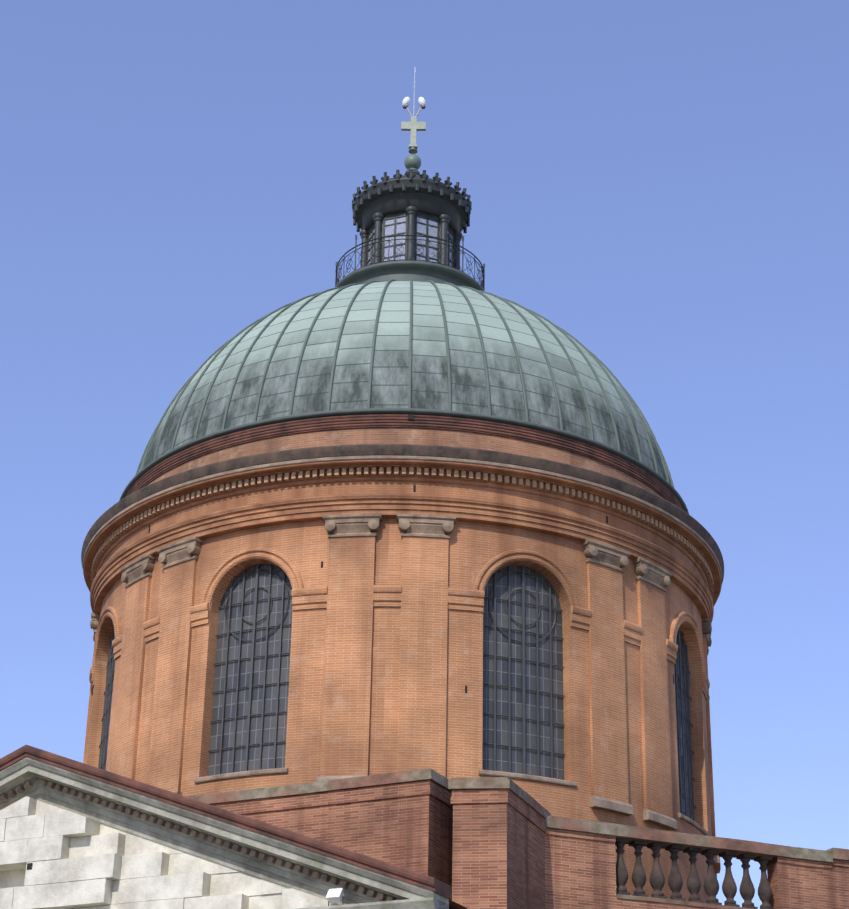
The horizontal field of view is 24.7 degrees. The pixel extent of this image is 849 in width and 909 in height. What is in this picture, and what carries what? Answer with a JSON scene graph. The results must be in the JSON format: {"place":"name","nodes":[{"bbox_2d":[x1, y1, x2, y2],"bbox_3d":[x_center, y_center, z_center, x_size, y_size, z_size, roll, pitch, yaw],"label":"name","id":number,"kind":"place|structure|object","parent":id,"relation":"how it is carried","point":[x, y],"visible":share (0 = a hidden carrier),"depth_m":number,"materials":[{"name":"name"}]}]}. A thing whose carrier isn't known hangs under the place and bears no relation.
{"place":"outdoors","nodes":[
{"label":"outdoors","id":0,"kind":"place"},
{"bbox_2d":[148,414,673,692],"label":"wall vent holes","id":1,"kind":"object","parent":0,"point":[410,417],"visible":0.4,"depth_m":53.38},
{"bbox_2d":[0,0,848,908],"label":"sky","id":2,"kind":"structure","parent":0,"point":[664,184],"materials":[{"name":"blue"}]},
{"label":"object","id":3,"kind":"object","parent":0,"visible":0},
{"bbox_2d":[86,517,713,902],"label":"drum wall","id":4,"kind":"structure","parent":3,"relation":"on","point":[474,548],"depth_m":51.22,"materials":[{"name":"orange brick"}]},
{"bbox_2d":[87,559,707,831],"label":"window reveals","id":5,"kind":"object","parent":4,"relation":"attached to","point":[698,755],"depth_m":54.96,"materials":[{"name":"brown brick"}]},
{"bbox_2d":[100,564,694,819],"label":"window glazing","id":6,"kind":"structure","parent":5,"relation":"in","point":[488,693],"depth_m":51.20,"materials":[{"name":"grey glass"}]},
{"bbox_2d":[98,564,696,820],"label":"window bars","id":7,"kind":"object","parent":5,"relation":"in","point":[264,684],"depth_m":51.60,"materials":[{"name":"black metal"}]},
{"bbox_2d":[92,547,705,678],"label":"window surrounds","id":8,"kind":"object","parent":4,"relation":"attached to","point":[486,572],"visible":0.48,"depth_m":52.23,"materials":[{"name":"brown brick"}]},
{"bbox_2d":[83,536,715,836],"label":"pilasters","id":9,"kind":"object","parent":4,"relation":"attached to","point":[422,685],"visible":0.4,"depth_m":51.33,"materials":[{"name":"brick"}]},
{"bbox_2d":[89,585,709,700],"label":"impost moldings","id":10,"kind":"structure","parent":4,"relation":"attached to","point":[383,596],"depth_m":51.87,"materials":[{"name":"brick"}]},
{"bbox_2d":[90,514,711,655],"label":"pilaster capitals","id":11,"kind":"object","parent":4,"relation":"attached to","point":[419,525],"visible":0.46,"depth_m":53.26,"materials":[{"name":"stone"}]},
{"bbox_2d":[90,465,714,622],"bbox_3d":[-0.700,4.982,60.500,19.340,1.350,19.340,1,-25,1],"label":"entablature frieze","id":12,"kind":"object","parent":4,"relation":"on","point":[392,495],"visible":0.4,"depth_m":52.71,"materials":[{"name":"brown brick"}]},
{"bbox_2d":[84,459,720,605],"bbox_3d":[-0.686,4.285,60.825,19.740,0.190,19.740,1,-25,1],"label":"cornice corona","id":13,"kind":"object","parent":12,"relation":"on","point":[679,527],"visible":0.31,"depth_m":53.35,"materials":[{"name":"brick"}]},
{"bbox_2d":[81,444,723,582],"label":"cornice","id":14,"kind":"structure","parent":13,"relation":"on","point":[412,450],"depth_m":52.85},
{"bbox_2d":[83,455,721,597],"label":"cornice molding","id":15,"kind":"structure","parent":13,"relation":"on","point":[108,522],"depth_m":52.85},
{"bbox_2d":[91,467,713,598],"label":"cornice dentils","id":16,"kind":"object","parent":12,"relation":"attached to","point":[565,491],"visible":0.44,"depth_m":53.35,"materials":[{"name":"brick"}]},
{"bbox_2d":[148,428,662,497],"bbox_3d":[-0.671,3.492,61.195,17.760,1.040,17.760,1,-25,1],"label":"brick attic band","id":17,"kind":"object","parent":4,"relation":"attached to","point":[421,436],"visible":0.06,"depth_m":53.71,"materials":[{"name":"orange brick"}]},
{"bbox_2d":[125,414,682,509],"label":"attic mouldings","id":18,"kind":"object","parent":17,"relation":"attached to","point":[422,422],"visible":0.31,"depth_m":54.16,"materials":[{"name":"brown brick"}]},
{"bbox_2d":[119,408,688,513],"bbox_3d":[-0.652,2.504,61.656,18.060,0.280,18.060,1,-25,1],"label":"dome base ring","id":19,"kind":"object","parent":17,"relation":"on","point":[432,412],"visible":0.25,"depth_m":54.33,"materials":[{"name":"brown brick"}]},
{"bbox_2d":[136,279,673,486],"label":"dome ribs","id":20,"kind":"object","parent":17,"relation":"on","point":[480,292],"visible":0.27,"depth_m":57.40,"materials":[{"name":"green metal"}]},
{"bbox_2d":[139,281,670,483],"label":"dome roof","id":21,"kind":"structure","parent":20,"relation":"attached to","point":[390,382],"depth_m":56.08,"materials":[{"name":"green metal"}]},
{"bbox_2d":[335,260,483,290],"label":"lantern plinth","id":22,"kind":"structure","parent":21,"relation":"on","point":[408,270],"depth_m":63.10,"materials":[{"name":"metal"}]},
{"bbox_2d":[335,224,484,290],"bbox_3d":[-0.492,-5.840,65.551,5.067,1.440,5.063,1,-25,1],"label":"balcony railing","id":23,"kind":"object","parent":22,"relation":"on","point":[482,271],"visible":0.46,"depth_m":63.66,"materials":[{"name":"black metal"}]},
{"bbox_2d":[360,206,462,269],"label":"lantern columns","id":24,"kind":"structure","parent":22,"relation":"on","point":[411,213],"depth_m":64.99,"materials":[{"name":"black metal"}]},
{"bbox_2d":[354,169,468,266],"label":"lantern","id":25,"kind":"object","parent":21,"relation":"on","point":[398,199],"depth_m":65.12,"materials":[{"name":"black metal"}]},
{"bbox_2d":[351,169,471,232],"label":"crown cresting","id":26,"kind":"object","parent":25,"relation":"attached to","point":[410,175],"visible":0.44,"depth_m":65.36,"materials":[{"name":"black metal"}]},
{"bbox_2d":[404,147,420,174],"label":"ball finial","id":27,"kind":"object","parent":25,"relation":"on","point":[412,160],"visible":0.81,"depth_m":67.36,"materials":[{"name":"metal"}]},
{"bbox_2d":[401,117,425,149],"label":"cross","id":28,"kind":"object","parent":27,"relation":"on","point":[413,126],"visible":0.94,"depth_m":68.12,"materials":[{"name":"beige stone"}]},
{"bbox_2d":[413,72,414,116],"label":"lightning rod","id":29,"kind":"object","parent":25,"relation":"on","point":[414,96],"visible":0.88,"depth_m":68.68,"materials":[{"name":"grey metal"}]},
{"bbox_2d":[406,107,421,116],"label":"lamp arms","id":30,"kind":"object","parent":25,"relation":"on","point":[416,114],"visible":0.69,"depth_m":68.44,"materials":[{"name":"beige paint"}]},
{"bbox_2d":[402,97,425,106],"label":"floodlights","id":31,"kind":"object","parent":30,"relation":"on","point":[421,101],"visible":0.98,"depth_m":68.52,"materials":[{"name":"white glass"}]},
{"bbox_2d":[173,776,720,877],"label":"pilaster bases","id":32,"kind":"object","parent":4,"relation":"attached to","point":[626,809],"visible":0.29,"depth_m":50.57,"materials":[{"name":"stone"}]},
{"bbox_2d":[194,767,709,835],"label":"window sills","id":33,"kind":"structure","parent":4,"relation":"attached to","point":[481,772],"depth_m":49.63,"materials":[{"name":"stone"}]},
{"label":"ground","id":34,"kind":"structure","parent":0,"visible":0},
{"bbox_2d":[241,794,544,908],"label":"plinth walls","id":35,"kind":"structure","parent":34,"relation":"on","point":[484,856],"depth_m":45.65,"materials":[{"name":"brown brick"}]},
{"bbox_2d":[185,768,550,818],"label":"plinth copings","id":36,"kind":"object","parent":35,"relation":"on","point":[472,783],"visible":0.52,"depth_m":46.61,"materials":[{"name":"stone"}]},
{"bbox_2d":[211,780,545,832],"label":"plinth bands","id":37,"kind":"object","parent":35,"relation":"attached to","point":[479,796],"visible":0.48,"depth_m":46.48,"materials":[{"name":"brown brick"}]},
{"bbox_2d":[544,834,848,908],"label":"parapet wall","id":38,"kind":"structure","parent":34,"relation":"on","point":[580,873],"depth_m":47.96,"materials":[{"name":"brown brick"}]},
{"bbox_2d":[615,838,772,908],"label":"balusters","id":39,"kind":"object","parent":38,"relation":"on","point":[711,885],"visible":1,"depth_m":49.03,"materials":[{"name":"stone"}]},
{"bbox_2d":[544,816,848,908],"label":"parapet coping","id":40,"kind":"object","parent":38,"relation":"on","point":[687,840],"visible":0.65,"depth_m":49.00,"materials":[{"name":"stone"}]},
{"bbox_2d":[544,828,848,868],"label":"parapet band","id":41,"kind":"object","parent":38,"relation":"attached to","point":[609,838],"visible":0.48,"depth_m":49.96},
{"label":"nave arm walls","id":42,"kind":"object","parent":34,"relation":"on","visible":0},
{"bbox_2d":[0,796,338,908],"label":"tympanum blocks","id":43,"kind":"structure","parent":42,"relation":"on","point":[78,861],"depth_m":40.16,"materials":[{"name":"white stone"}]},
{"bbox_2d":[27,863,32,869],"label":"tympanum putlog holes","id":44,"kind":"object","parent":43,"relation":"in","point":[29,866],"visible":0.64,"depth_m":40.85,"materials":[{"name":"black"}]},
{"bbox_2d":[0,757,448,908],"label":"pediment cornice","id":45,"kind":"structure","parent":42,"relation":"on","point":[35,772],"depth_m":39.39,"materials":[{"name":"grey stone"}]},
{"bbox_2d":[0,779,399,900],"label":"pediment dentils","id":46,"kind":"object","parent":45,"relation":"attached to","point":[28,784],"visible":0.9,"depth_m":39.67,"materials":[{"name":"grey stone"}]},
{"bbox_2d":[0,745,451,898],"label":"pediment roof edge","id":47,"kind":"object","parent":45,"relation":"on","point":[292,838],"visible":0.91,"depth_m":38.89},
{"bbox_2d":[326,888,344,902],"bbox_3d":[-1.723,8.547,37.617,0.300,0.278,0.265,-10,-27,23],"label":"cornice floodlight","id":48,"kind":"object","parent":45,"relation":"attached to","point":[335,895],"visible":1,"depth_m":37.56,"materials":[{"name":"white paint"}]},
{"bbox_2d":[449,900,467,908],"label":"nave arm roof","id":49,"kind":"structure","parent":42,"relation":"on","point":[453,905],"depth_m":38.02,"materials":[{"name":"tile"}]}
]}

